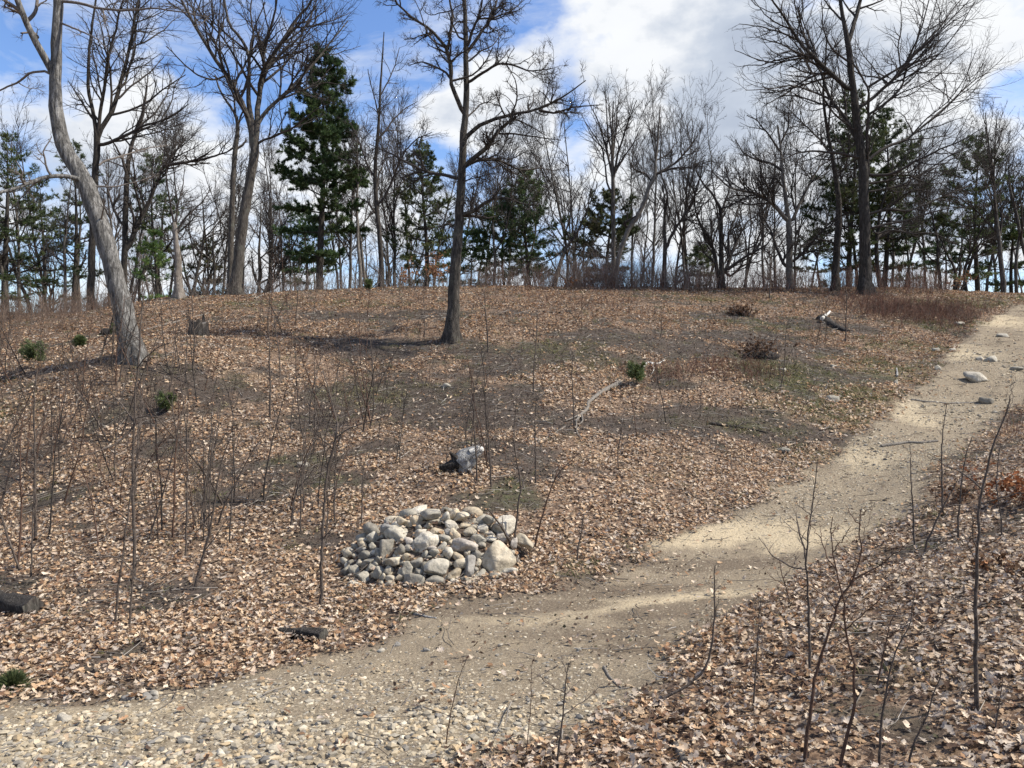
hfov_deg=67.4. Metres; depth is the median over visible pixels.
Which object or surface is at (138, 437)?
whip sapling
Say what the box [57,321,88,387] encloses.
whip sapling
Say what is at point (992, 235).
bare tree
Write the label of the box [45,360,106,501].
whip sapling
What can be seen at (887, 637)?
sapling
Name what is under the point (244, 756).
path stone
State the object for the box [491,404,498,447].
whip sapling
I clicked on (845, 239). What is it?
bare tree
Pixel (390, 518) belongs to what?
stone
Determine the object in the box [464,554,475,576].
stone
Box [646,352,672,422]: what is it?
whip sapling
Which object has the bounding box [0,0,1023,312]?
sky
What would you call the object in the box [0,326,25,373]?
whip sapling
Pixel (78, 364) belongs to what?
whip sapling
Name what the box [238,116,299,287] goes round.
bare tree
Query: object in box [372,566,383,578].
stone
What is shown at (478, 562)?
stone
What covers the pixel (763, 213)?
bare tree
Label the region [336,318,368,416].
whip sapling
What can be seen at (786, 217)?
spreading tree
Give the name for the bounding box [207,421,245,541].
whip sapling
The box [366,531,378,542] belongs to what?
stone
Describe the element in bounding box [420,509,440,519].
stone
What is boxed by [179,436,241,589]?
sapling
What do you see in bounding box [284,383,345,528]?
whip sapling
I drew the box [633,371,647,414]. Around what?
whip sapling
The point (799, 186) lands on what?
bare tree
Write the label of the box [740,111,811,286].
bare tree
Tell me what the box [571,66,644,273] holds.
fan tree
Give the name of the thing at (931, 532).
sapling
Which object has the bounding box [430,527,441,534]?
stone
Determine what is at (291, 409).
whip sapling
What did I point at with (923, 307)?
dry grass
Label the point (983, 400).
path stone
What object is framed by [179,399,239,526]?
whip sapling
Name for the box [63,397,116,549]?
whip sapling
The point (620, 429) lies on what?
sapling
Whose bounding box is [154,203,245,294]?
bare tree
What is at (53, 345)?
fallen branch
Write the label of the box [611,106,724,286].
curved tree
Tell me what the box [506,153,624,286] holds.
bare tree
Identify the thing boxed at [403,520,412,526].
stone
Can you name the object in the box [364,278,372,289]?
pine seedling
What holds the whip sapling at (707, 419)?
on the ground at (816, 755)
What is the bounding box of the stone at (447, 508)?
[441,507,451,512]
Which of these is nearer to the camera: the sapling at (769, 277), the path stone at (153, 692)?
the path stone at (153, 692)
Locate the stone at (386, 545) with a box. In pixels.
[380,539,393,559]
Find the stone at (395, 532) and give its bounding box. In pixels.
[383,525,407,541]
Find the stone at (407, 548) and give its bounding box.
[405,545,411,551]
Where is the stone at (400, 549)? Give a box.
[394,544,404,555]
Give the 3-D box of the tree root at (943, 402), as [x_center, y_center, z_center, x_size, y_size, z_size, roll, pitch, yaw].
[9.757,0.392,17.137,1.562,0.132,0.164,0,0,12]
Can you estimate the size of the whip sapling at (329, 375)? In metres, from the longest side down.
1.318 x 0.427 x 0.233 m
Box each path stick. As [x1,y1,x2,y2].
[394,755,421,763]
[603,665,621,687]
[880,440,937,446]
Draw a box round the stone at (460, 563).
[453,558,466,568]
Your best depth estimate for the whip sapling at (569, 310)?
21.89 m
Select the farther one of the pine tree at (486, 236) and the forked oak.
the pine tree at (486, 236)
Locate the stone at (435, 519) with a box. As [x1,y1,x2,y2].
[428,517,441,523]
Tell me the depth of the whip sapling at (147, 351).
16.17 m
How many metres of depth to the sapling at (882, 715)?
4.06 m
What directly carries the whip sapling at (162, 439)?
on the ground at (816, 755)
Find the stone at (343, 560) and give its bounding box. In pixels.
[340,557,347,564]
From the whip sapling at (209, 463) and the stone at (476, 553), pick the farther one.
the whip sapling at (209, 463)
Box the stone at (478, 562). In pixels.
[475,558,481,566]
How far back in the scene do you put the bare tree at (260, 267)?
39.93 m
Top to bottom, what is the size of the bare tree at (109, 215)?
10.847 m
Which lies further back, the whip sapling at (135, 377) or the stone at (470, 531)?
the whip sapling at (135, 377)
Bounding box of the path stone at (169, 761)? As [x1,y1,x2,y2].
[164,758,173,764]
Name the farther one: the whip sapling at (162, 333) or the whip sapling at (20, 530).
the whip sapling at (162, 333)
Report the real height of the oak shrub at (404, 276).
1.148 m
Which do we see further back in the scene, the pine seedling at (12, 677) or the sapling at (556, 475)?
the sapling at (556, 475)
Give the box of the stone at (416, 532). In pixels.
[412,529,426,537]
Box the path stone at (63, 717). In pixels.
[57,713,71,722]
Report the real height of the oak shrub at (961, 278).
1.049 m
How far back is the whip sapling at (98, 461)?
11.81 m
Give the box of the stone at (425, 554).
[422,550,427,557]
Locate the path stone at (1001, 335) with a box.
[996,333,1008,336]
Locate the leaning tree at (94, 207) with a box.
[0,0,209,365]
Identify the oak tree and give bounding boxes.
[63,0,203,310]
[99,75,247,286]
[365,0,610,343]
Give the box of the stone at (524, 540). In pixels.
[516,533,533,549]
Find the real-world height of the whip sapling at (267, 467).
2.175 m
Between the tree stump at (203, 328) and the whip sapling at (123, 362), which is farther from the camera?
the tree stump at (203, 328)
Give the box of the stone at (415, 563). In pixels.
[410,557,422,567]
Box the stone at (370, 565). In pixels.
[368,563,375,570]
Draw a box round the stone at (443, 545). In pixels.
[437,541,446,553]
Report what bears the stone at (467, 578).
on the ground at (816, 755)
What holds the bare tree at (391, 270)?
on the ground at (816, 755)
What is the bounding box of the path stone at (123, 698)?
[120,694,135,700]
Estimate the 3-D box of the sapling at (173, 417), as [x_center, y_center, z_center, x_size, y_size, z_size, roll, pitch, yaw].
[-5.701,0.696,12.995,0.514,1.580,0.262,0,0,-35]
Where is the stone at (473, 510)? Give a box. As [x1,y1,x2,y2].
[461,506,482,517]
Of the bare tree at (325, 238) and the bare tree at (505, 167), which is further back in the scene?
the bare tree at (505, 167)
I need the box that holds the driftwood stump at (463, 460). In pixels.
[439,445,483,473]
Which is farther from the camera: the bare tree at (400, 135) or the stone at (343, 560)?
the bare tree at (400, 135)
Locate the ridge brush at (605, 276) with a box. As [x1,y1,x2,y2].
[0,228,959,336]
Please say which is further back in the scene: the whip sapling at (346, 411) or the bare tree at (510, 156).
the bare tree at (510, 156)
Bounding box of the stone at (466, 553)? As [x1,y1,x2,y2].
[464,550,470,555]
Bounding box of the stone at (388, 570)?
[383,565,393,574]
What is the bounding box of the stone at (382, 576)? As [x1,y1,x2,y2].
[379,572,386,580]
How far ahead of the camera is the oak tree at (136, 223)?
36.94 m
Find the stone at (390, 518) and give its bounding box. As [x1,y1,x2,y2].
[385,516,400,520]
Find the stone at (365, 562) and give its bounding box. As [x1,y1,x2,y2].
[361,557,375,567]
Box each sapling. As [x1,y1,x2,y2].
[0,280,18,330]
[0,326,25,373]
[0,328,11,385]
[0,333,29,405]
[0,341,50,457]
[0,406,40,568]
[0,438,53,508]
[0,480,20,570]
[1,304,14,382]
[1,318,21,367]
[1,368,57,539]
[5,337,22,386]
[5,377,26,459]
[7,317,22,382]
[9,267,45,333]
[9,359,33,443]
[10,362,40,468]
[11,287,180,580]
[11,405,26,461]
[24,383,56,458]
[26,483,52,576]
[29,331,50,402]
[30,327,107,441]
[31,359,75,470]
[31,373,61,482]
[33,404,50,458]
[38,368,69,467]
[41,370,67,538]
[42,392,71,460]
[43,376,61,477]
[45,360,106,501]
[45,439,62,489]
[54,419,152,621]
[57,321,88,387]
[59,518,212,624]
[60,330,73,385]
[61,340,95,420]
[61,345,117,442]
[62,325,89,398]
[62,350,82,423]
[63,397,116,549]
[66,385,90,466]
[68,350,123,479]
[69,292,111,399]
[71,340,87,393]
[73,396,97,460]
[75,407,122,508]
[83,346,100,426]
[89,363,133,479]
[89,383,108,435]
[97,273,132,364]
[97,355,124,430]
[98,291,130,358]
[101,286,133,368]
[102,403,138,507]
[103,337,128,437]
[108,287,147,384]
[108,430,119,482]
[113,394,150,489]
[114,319,146,413]
[115,334,154,423]
[115,379,223,504]
[116,256,157,357]
[116,284,159,381]
[116,326,162,436]
[120,375,159,496]
[123,370,146,437]
[128,392,182,530]
[129,313,151,388]
[135,387,188,541]
[139,396,180,537]
[140,395,190,474]
[141,439,172,538]
[142,324,156,373]
[143,356,164,427]
[143,467,162,540]
[144,284,170,372]
[144,376,174,460]
[150,335,161,411]
[157,319,193,410]
[157,322,197,441]
[159,273,194,373]
[159,431,196,527]
[162,379,184,469]
[162,390,183,456]
[164,307,194,408]
[172,287,205,401]
[173,267,206,366]
[176,293,206,382]
[176,402,198,555]
[176,444,188,524]
[178,395,221,473]
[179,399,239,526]
[179,407,239,527]
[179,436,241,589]
[179,441,200,528]
[181,465,207,524]
[184,439,199,510]
[188,380,243,529]
[189,425,232,540]
[200,379,216,462]
[200,427,224,532]
[203,333,217,390]
[206,293,242,378]
[206,352,247,502]
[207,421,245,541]
[218,427,274,523]
[236,421,271,501]
[238,467,257,536]
[246,365,309,501]
[252,271,282,333]
[253,286,264,331]
[254,275,263,319]
[258,320,282,417]
[262,371,282,444]
[263,429,294,504]
[266,271,281,331]
[267,311,297,376]
[268,253,285,320]
[270,296,288,336]
[272,244,296,306]
[281,351,311,438]
[282,340,305,436]
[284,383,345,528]
[284,392,327,508]
[285,319,320,408]
[285,377,337,507]
[291,257,305,324]
[292,359,328,452]
[292,429,315,533]
[293,372,333,489]
[293,441,319,507]
[294,364,391,605]
[299,460,340,542]
[301,340,334,419]
[302,333,331,424]
[304,392,359,524]
[304,403,331,481]
[312,262,323,319]
[314,384,348,508]
[316,352,369,470]
[323,353,337,391]
[325,332,349,406]
[327,402,373,507]
[330,306,361,391]
[330,337,363,419]
[335,339,352,409]
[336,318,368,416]
[336,359,354,425]
[340,344,366,405]
[345,349,386,433]
[351,300,374,387]
[353,448,375,525]
[358,324,392,420]
[359,324,378,387]
[366,257,381,316]
[366,340,395,428]
[367,375,388,436]
[375,333,407,396]
[379,339,405,411]
[379,380,415,462]
[381,329,393,376]
[388,367,418,462]
[411,314,423,355]
[415,300,437,349]
[416,294,428,340]
[423,307,437,382]
[425,351,440,385]
[444,315,459,360]
[445,656,467,743]
[446,409,459,461]
[450,342,499,438]
[455,370,494,470]
[455,382,478,446]
[459,322,479,381]
[463,368,487,464]
[463,395,487,482]
[468,404,483,446]
[471,383,486,432]
[473,388,500,486]
[474,288,498,351]
[475,364,510,461]
[475,405,494,444]
[477,324,493,393]
[487,406,541,543]
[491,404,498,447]
[498,417,508,464]
[518,323,524,369]
[522,395,548,482]
[523,315,546,394]
[523,656,537,758]
[533,447,581,550]
[534,651,603,767]
[557,294,579,327]
[562,356,583,425]
[574,515,594,560]
[590,563,724,730]
[613,417,630,469]
[624,363,639,438]
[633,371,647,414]
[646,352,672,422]
[675,345,695,407]
[675,350,697,415]
[699,353,712,417]
[700,394,714,442]
[731,282,735,324]
[733,599,767,710]
[746,461,833,669]
[760,264,782,298]
[765,560,796,602]
[767,329,780,377]
[775,311,795,388]
[793,503,918,761]
[799,372,819,416]
[807,517,926,767]
[811,290,829,344]
[821,280,829,339]
[837,288,858,340]
[861,603,930,685]
[871,584,954,765]
[894,445,917,549]
[908,653,998,762]
[911,371,1023,720]
[920,479,976,555]
[926,403,950,514]
[948,436,981,539]
[991,443,1002,536]
[991,673,1006,728]
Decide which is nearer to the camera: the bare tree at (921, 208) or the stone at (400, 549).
the stone at (400, 549)
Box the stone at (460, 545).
[449,538,477,551]
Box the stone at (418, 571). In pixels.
[413,568,422,574]
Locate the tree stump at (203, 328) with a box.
[188,314,208,336]
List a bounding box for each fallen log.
[0,590,43,614]
[816,314,849,332]
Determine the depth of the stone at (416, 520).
9.49 m
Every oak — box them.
[149,0,362,295]
[721,0,1023,295]
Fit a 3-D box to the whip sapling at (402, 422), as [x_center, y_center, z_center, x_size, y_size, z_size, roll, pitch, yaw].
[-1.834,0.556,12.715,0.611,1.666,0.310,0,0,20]
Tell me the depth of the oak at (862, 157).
30.88 m
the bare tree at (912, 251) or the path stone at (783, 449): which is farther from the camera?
the bare tree at (912, 251)
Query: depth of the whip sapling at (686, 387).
15.52 m
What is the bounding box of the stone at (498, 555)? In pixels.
[481,540,515,572]
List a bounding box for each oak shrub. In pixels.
[397,264,411,289]
[409,251,449,286]
[561,276,576,287]
[929,481,973,505]
[946,270,977,290]
[960,457,1023,505]
[970,548,1023,576]
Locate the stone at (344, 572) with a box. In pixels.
[340,565,349,575]
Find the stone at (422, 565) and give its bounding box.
[420,561,426,569]
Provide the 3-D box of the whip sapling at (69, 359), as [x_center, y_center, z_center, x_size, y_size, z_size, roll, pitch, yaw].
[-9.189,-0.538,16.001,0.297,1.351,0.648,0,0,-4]
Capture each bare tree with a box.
[0,79,57,311]
[0,111,69,287]
[0,171,63,310]
[0,199,31,308]
[8,247,70,310]
[35,164,78,311]
[52,190,96,301]
[78,128,130,303]
[119,138,217,293]
[129,78,218,293]
[135,176,197,300]
[146,92,219,295]
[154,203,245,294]
[160,176,240,293]
[178,200,250,294]
[194,73,259,293]
[215,103,277,287]
[235,187,302,292]
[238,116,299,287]
[238,129,295,291]
[249,184,324,286]
[261,184,297,288]
[297,106,367,287]
[298,45,392,287]
[314,97,356,284]
[324,129,375,287]
[334,76,404,286]
[359,72,445,279]
[359,88,416,279]
[361,147,405,285]
[364,197,454,286]
[425,143,472,285]
[442,106,529,280]
[444,118,515,274]
[464,160,526,284]
[466,137,522,285]
[468,98,566,275]
[491,140,540,283]
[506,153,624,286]
[508,67,587,278]
[508,93,567,283]
[531,176,628,286]
[542,81,609,272]
[589,68,668,286]
[615,126,675,285]
[622,65,680,286]
[625,91,697,274]
[649,61,728,276]
[653,96,718,283]
[677,162,748,283]
[695,101,751,271]
[708,134,802,286]
[729,56,835,287]
[729,101,800,285]
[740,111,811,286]
[766,82,846,282]
[781,128,872,284]
[813,113,858,282]
[814,170,858,274]
[862,122,932,286]
[873,137,924,285]
[879,88,960,285]
[890,100,940,285]
[905,163,962,289]
[911,192,1013,290]
[926,86,1021,292]
[926,116,982,282]
[940,106,1023,291]
[940,189,1022,290]
[955,125,1023,255]
[960,142,1017,290]
[995,105,1023,292]
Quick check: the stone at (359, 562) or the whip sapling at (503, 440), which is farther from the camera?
the whip sapling at (503, 440)
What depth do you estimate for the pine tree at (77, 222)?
42.87 m
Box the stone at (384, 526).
[380,523,391,532]
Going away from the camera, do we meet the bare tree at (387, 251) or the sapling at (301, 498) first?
the sapling at (301, 498)
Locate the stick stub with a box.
[670,734,688,766]
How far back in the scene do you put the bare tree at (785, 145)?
49.13 m
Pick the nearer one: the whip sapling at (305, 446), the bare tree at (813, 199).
the whip sapling at (305, 446)
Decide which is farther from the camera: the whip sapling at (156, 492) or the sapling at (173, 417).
the sapling at (173, 417)
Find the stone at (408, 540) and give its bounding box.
[405,537,412,544]
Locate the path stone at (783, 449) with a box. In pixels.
[777,447,790,452]
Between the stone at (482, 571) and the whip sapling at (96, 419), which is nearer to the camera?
the stone at (482, 571)
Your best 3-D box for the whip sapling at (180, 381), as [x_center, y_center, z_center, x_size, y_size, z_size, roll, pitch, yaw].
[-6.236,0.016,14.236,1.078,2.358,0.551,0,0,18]
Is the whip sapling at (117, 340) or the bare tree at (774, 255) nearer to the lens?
the whip sapling at (117, 340)
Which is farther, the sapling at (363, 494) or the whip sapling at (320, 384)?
the whip sapling at (320, 384)
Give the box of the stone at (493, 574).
[487,572,500,579]
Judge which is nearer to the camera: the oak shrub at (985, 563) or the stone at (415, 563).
the oak shrub at (985, 563)
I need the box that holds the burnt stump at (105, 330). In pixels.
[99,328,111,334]
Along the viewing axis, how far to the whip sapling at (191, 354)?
15.60 m
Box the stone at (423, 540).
[412,531,439,552]
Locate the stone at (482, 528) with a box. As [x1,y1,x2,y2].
[476,524,487,532]
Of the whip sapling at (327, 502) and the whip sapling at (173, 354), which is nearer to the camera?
the whip sapling at (327, 502)
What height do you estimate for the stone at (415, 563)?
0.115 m
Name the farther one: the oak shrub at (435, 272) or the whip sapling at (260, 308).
the oak shrub at (435, 272)
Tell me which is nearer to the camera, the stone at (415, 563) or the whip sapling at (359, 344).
the stone at (415, 563)
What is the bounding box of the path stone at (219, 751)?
[216,748,224,755]
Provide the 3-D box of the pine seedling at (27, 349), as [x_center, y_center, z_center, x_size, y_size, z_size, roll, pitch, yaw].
[-10.686,-0.693,17.204,0.595,0.734,0.650,0,0,44]
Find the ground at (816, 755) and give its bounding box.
[0,287,1023,767]
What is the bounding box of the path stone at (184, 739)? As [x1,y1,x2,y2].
[181,737,192,742]
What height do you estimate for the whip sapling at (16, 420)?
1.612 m
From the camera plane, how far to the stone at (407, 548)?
9.08 m
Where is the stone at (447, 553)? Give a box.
[442,547,452,559]
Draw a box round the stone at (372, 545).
[368,542,375,549]
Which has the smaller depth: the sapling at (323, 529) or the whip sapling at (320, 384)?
the sapling at (323, 529)
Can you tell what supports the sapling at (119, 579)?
on the ground at (816, 755)
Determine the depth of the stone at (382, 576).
8.88 m
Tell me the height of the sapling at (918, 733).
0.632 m
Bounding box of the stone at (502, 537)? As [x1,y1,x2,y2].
[496,532,508,542]
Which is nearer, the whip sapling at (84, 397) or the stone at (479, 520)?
the stone at (479, 520)
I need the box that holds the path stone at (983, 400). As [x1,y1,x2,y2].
[978,397,993,403]
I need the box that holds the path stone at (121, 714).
[117,712,130,718]
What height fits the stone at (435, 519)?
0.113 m
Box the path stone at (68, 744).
[63,741,74,747]
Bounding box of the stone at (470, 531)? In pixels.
[462,526,477,536]
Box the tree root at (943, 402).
[911,398,977,403]
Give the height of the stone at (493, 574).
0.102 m
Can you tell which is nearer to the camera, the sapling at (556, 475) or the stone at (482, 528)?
the stone at (482, 528)
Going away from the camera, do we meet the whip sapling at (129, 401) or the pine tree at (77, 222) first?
the whip sapling at (129, 401)
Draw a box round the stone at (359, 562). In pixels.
[356,559,362,565]
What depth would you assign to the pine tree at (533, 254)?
38.61 m
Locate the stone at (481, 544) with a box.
[478,542,485,547]
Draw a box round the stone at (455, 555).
[452,552,463,559]
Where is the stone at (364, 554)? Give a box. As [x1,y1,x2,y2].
[358,550,371,559]
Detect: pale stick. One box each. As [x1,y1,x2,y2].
[413,612,436,618]
[773,691,795,710]
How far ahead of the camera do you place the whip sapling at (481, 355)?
16.45 m
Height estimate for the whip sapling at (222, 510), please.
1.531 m
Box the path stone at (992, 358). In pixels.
[983,355,997,361]
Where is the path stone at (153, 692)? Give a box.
[149,690,158,695]
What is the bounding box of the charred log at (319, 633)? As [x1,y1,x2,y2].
[277,627,328,641]
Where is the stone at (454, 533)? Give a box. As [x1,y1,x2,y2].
[449,528,460,539]
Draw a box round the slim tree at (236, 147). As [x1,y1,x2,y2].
[204,30,259,288]
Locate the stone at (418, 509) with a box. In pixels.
[412,505,426,515]
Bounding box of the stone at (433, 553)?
[428,549,439,557]
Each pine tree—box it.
[0,131,52,311]
[3,179,85,306]
[41,138,103,309]
[127,227,172,299]
[128,153,195,293]
[182,237,225,294]
[269,42,373,289]
[271,204,340,289]
[382,138,469,286]
[447,228,491,284]
[466,188,539,285]
[484,167,568,285]
[560,186,641,284]
[681,244,714,286]
[793,232,832,286]
[799,84,911,286]
[843,105,946,286]
[888,209,939,283]
[919,211,970,288]
[926,132,1013,290]
[960,174,1023,292]
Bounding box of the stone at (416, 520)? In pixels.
[410,516,427,524]
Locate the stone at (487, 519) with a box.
[481,514,495,523]
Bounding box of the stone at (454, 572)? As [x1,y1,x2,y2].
[446,568,461,579]
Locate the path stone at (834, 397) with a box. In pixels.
[826,395,839,401]
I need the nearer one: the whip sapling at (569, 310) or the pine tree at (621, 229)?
the whip sapling at (569, 310)
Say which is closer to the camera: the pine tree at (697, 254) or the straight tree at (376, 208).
the straight tree at (376, 208)
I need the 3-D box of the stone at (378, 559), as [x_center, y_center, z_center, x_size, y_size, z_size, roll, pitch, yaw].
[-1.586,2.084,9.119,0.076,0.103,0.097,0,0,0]
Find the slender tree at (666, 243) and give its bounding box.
[658,117,728,286]
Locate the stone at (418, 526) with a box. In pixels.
[415,524,421,529]
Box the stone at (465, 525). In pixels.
[459,522,470,527]
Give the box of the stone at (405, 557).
[402,553,410,560]
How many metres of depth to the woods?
68.39 m
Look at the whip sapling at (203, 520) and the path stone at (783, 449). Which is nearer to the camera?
the whip sapling at (203, 520)
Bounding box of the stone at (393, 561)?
[384,557,401,566]
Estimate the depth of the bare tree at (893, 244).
40.04 m
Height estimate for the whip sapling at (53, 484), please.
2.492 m
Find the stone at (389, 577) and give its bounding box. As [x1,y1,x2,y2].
[385,575,395,580]
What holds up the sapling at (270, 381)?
on the ground at (816, 755)
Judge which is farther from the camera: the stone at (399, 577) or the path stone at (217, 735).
the stone at (399, 577)
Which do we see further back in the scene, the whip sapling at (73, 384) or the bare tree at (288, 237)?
the bare tree at (288, 237)
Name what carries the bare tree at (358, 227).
on the ground at (816, 755)
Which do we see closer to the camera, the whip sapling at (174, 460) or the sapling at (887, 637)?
the sapling at (887, 637)
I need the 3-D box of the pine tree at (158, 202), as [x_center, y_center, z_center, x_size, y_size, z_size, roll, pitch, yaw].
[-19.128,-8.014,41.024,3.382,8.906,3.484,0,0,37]
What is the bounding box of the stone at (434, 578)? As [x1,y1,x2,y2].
[425,575,444,586]
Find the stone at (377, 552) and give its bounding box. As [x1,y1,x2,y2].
[375,549,379,556]
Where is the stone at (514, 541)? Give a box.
[510,537,517,548]
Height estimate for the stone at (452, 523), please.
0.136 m
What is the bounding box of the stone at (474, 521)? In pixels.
[470,518,477,523]
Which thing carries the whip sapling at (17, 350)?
on the ground at (816, 755)
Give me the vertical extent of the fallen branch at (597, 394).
1.103 m
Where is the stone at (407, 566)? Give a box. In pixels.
[401,561,412,575]
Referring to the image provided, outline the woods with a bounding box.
[0,160,1023,308]
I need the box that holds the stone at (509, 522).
[491,515,515,534]
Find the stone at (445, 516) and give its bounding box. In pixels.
[441,511,449,520]
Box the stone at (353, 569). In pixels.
[348,564,359,575]
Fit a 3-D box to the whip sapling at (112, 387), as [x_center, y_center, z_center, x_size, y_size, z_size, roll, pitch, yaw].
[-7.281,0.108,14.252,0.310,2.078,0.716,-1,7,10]
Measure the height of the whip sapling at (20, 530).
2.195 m
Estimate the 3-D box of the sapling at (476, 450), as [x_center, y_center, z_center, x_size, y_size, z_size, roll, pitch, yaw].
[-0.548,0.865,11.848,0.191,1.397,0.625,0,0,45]
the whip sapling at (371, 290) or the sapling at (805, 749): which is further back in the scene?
the whip sapling at (371, 290)
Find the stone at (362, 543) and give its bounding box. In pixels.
[357,540,366,547]
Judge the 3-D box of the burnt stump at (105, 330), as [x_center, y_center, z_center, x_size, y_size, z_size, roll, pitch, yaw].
[-11.810,-1.478,22.486,0.537,0.320,0.423,0,0,42]
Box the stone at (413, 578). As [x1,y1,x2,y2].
[404,573,424,587]
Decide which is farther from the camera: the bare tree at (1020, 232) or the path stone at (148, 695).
the bare tree at (1020, 232)
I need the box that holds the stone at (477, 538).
[470,534,486,542]
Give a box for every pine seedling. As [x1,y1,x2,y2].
[0,667,30,694]
[18,338,50,366]
[72,334,87,346]
[154,391,177,410]
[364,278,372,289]
[624,360,646,384]
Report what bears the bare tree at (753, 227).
on the ground at (816, 755)
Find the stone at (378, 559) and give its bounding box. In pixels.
[375,556,380,563]
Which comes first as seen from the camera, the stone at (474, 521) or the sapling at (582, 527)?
the sapling at (582, 527)
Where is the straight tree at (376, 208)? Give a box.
[328,33,454,286]
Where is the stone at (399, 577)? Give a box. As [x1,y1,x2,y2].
[395,573,403,581]
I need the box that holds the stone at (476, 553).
[473,550,480,559]
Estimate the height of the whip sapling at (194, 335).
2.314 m
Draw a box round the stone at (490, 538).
[486,535,496,541]
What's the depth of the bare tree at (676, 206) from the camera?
43.54 m
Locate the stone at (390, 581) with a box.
[385,580,395,587]
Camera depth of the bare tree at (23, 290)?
43.12 m
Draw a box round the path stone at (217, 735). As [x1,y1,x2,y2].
[212,732,223,739]
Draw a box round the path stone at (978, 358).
[975,356,983,360]
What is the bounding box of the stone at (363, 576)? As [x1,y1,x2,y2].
[357,570,370,582]
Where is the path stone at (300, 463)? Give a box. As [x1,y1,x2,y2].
[296,461,310,466]
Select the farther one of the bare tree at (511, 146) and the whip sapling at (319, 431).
the bare tree at (511, 146)
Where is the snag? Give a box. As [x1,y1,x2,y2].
[153,145,215,298]
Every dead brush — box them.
[713,304,758,316]
[736,319,799,359]
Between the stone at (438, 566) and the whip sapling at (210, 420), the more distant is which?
the whip sapling at (210, 420)
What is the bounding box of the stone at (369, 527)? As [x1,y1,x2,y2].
[363,522,379,534]
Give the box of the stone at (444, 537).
[438,534,450,542]
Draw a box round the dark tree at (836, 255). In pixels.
[762,20,858,290]
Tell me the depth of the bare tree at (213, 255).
38.28 m
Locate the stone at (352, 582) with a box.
[347,580,361,586]
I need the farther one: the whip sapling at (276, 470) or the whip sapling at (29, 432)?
the whip sapling at (29, 432)
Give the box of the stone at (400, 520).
[396,516,406,524]
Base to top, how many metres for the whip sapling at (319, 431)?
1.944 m
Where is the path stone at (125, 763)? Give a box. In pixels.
[121,760,132,766]
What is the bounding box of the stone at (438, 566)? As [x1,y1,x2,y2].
[424,558,448,575]
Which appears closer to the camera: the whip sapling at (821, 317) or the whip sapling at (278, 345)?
the whip sapling at (278, 345)
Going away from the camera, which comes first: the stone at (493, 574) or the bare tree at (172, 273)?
the stone at (493, 574)
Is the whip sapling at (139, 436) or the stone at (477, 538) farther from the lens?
the whip sapling at (139, 436)
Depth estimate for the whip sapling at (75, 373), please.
14.37 m
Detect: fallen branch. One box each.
[10,336,88,355]
[143,312,209,329]
[525,426,565,448]
[543,304,588,313]
[565,380,622,439]
[709,422,767,432]
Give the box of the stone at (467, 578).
[464,577,479,584]
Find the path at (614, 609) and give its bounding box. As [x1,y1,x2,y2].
[0,305,1023,767]
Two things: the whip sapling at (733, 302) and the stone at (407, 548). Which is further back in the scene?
the whip sapling at (733, 302)
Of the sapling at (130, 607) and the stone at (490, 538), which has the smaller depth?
the sapling at (130, 607)
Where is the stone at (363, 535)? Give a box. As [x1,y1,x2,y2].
[355,533,366,541]
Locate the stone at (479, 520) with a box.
[476,515,484,524]
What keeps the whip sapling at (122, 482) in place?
on the ground at (816, 755)
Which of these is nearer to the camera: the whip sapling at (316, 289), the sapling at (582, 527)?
the sapling at (582, 527)
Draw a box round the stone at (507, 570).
[499,567,517,575]
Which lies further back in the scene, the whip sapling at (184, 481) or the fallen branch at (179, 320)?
the fallen branch at (179, 320)
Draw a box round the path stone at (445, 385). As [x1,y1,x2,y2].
[441,383,450,387]
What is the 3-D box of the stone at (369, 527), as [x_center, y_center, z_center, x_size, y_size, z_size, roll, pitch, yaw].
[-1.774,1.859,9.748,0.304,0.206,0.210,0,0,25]
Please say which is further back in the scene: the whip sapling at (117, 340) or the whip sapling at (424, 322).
the whip sapling at (424, 322)
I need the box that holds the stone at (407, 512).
[399,508,417,518]
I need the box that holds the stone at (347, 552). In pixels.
[343,548,352,555]
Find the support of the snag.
on the ground at (816, 755)
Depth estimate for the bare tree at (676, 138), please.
52.77 m
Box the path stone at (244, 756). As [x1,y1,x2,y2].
[234,754,251,758]
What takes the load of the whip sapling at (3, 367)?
on the ground at (816, 755)
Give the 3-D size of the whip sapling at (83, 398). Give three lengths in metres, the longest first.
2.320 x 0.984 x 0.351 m
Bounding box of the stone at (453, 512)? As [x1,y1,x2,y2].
[449,508,459,519]
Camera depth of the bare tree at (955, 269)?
40.34 m
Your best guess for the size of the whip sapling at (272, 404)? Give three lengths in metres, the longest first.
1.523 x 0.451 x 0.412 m
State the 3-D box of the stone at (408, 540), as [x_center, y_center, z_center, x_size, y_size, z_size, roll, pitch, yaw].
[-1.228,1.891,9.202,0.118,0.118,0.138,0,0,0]
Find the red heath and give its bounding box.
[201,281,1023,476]
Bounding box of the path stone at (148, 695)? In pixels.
[139,692,151,699]
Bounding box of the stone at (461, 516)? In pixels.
[453,512,469,520]
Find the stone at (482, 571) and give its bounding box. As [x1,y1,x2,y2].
[474,568,486,577]
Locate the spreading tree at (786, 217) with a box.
[693,89,855,288]
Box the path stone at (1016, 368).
[1009,366,1023,369]
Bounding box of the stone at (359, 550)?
[356,546,366,552]
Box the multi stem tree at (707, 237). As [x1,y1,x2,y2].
[659,156,777,289]
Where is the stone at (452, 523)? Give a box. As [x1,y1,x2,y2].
[444,520,458,529]
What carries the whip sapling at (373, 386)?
on the ground at (816, 755)

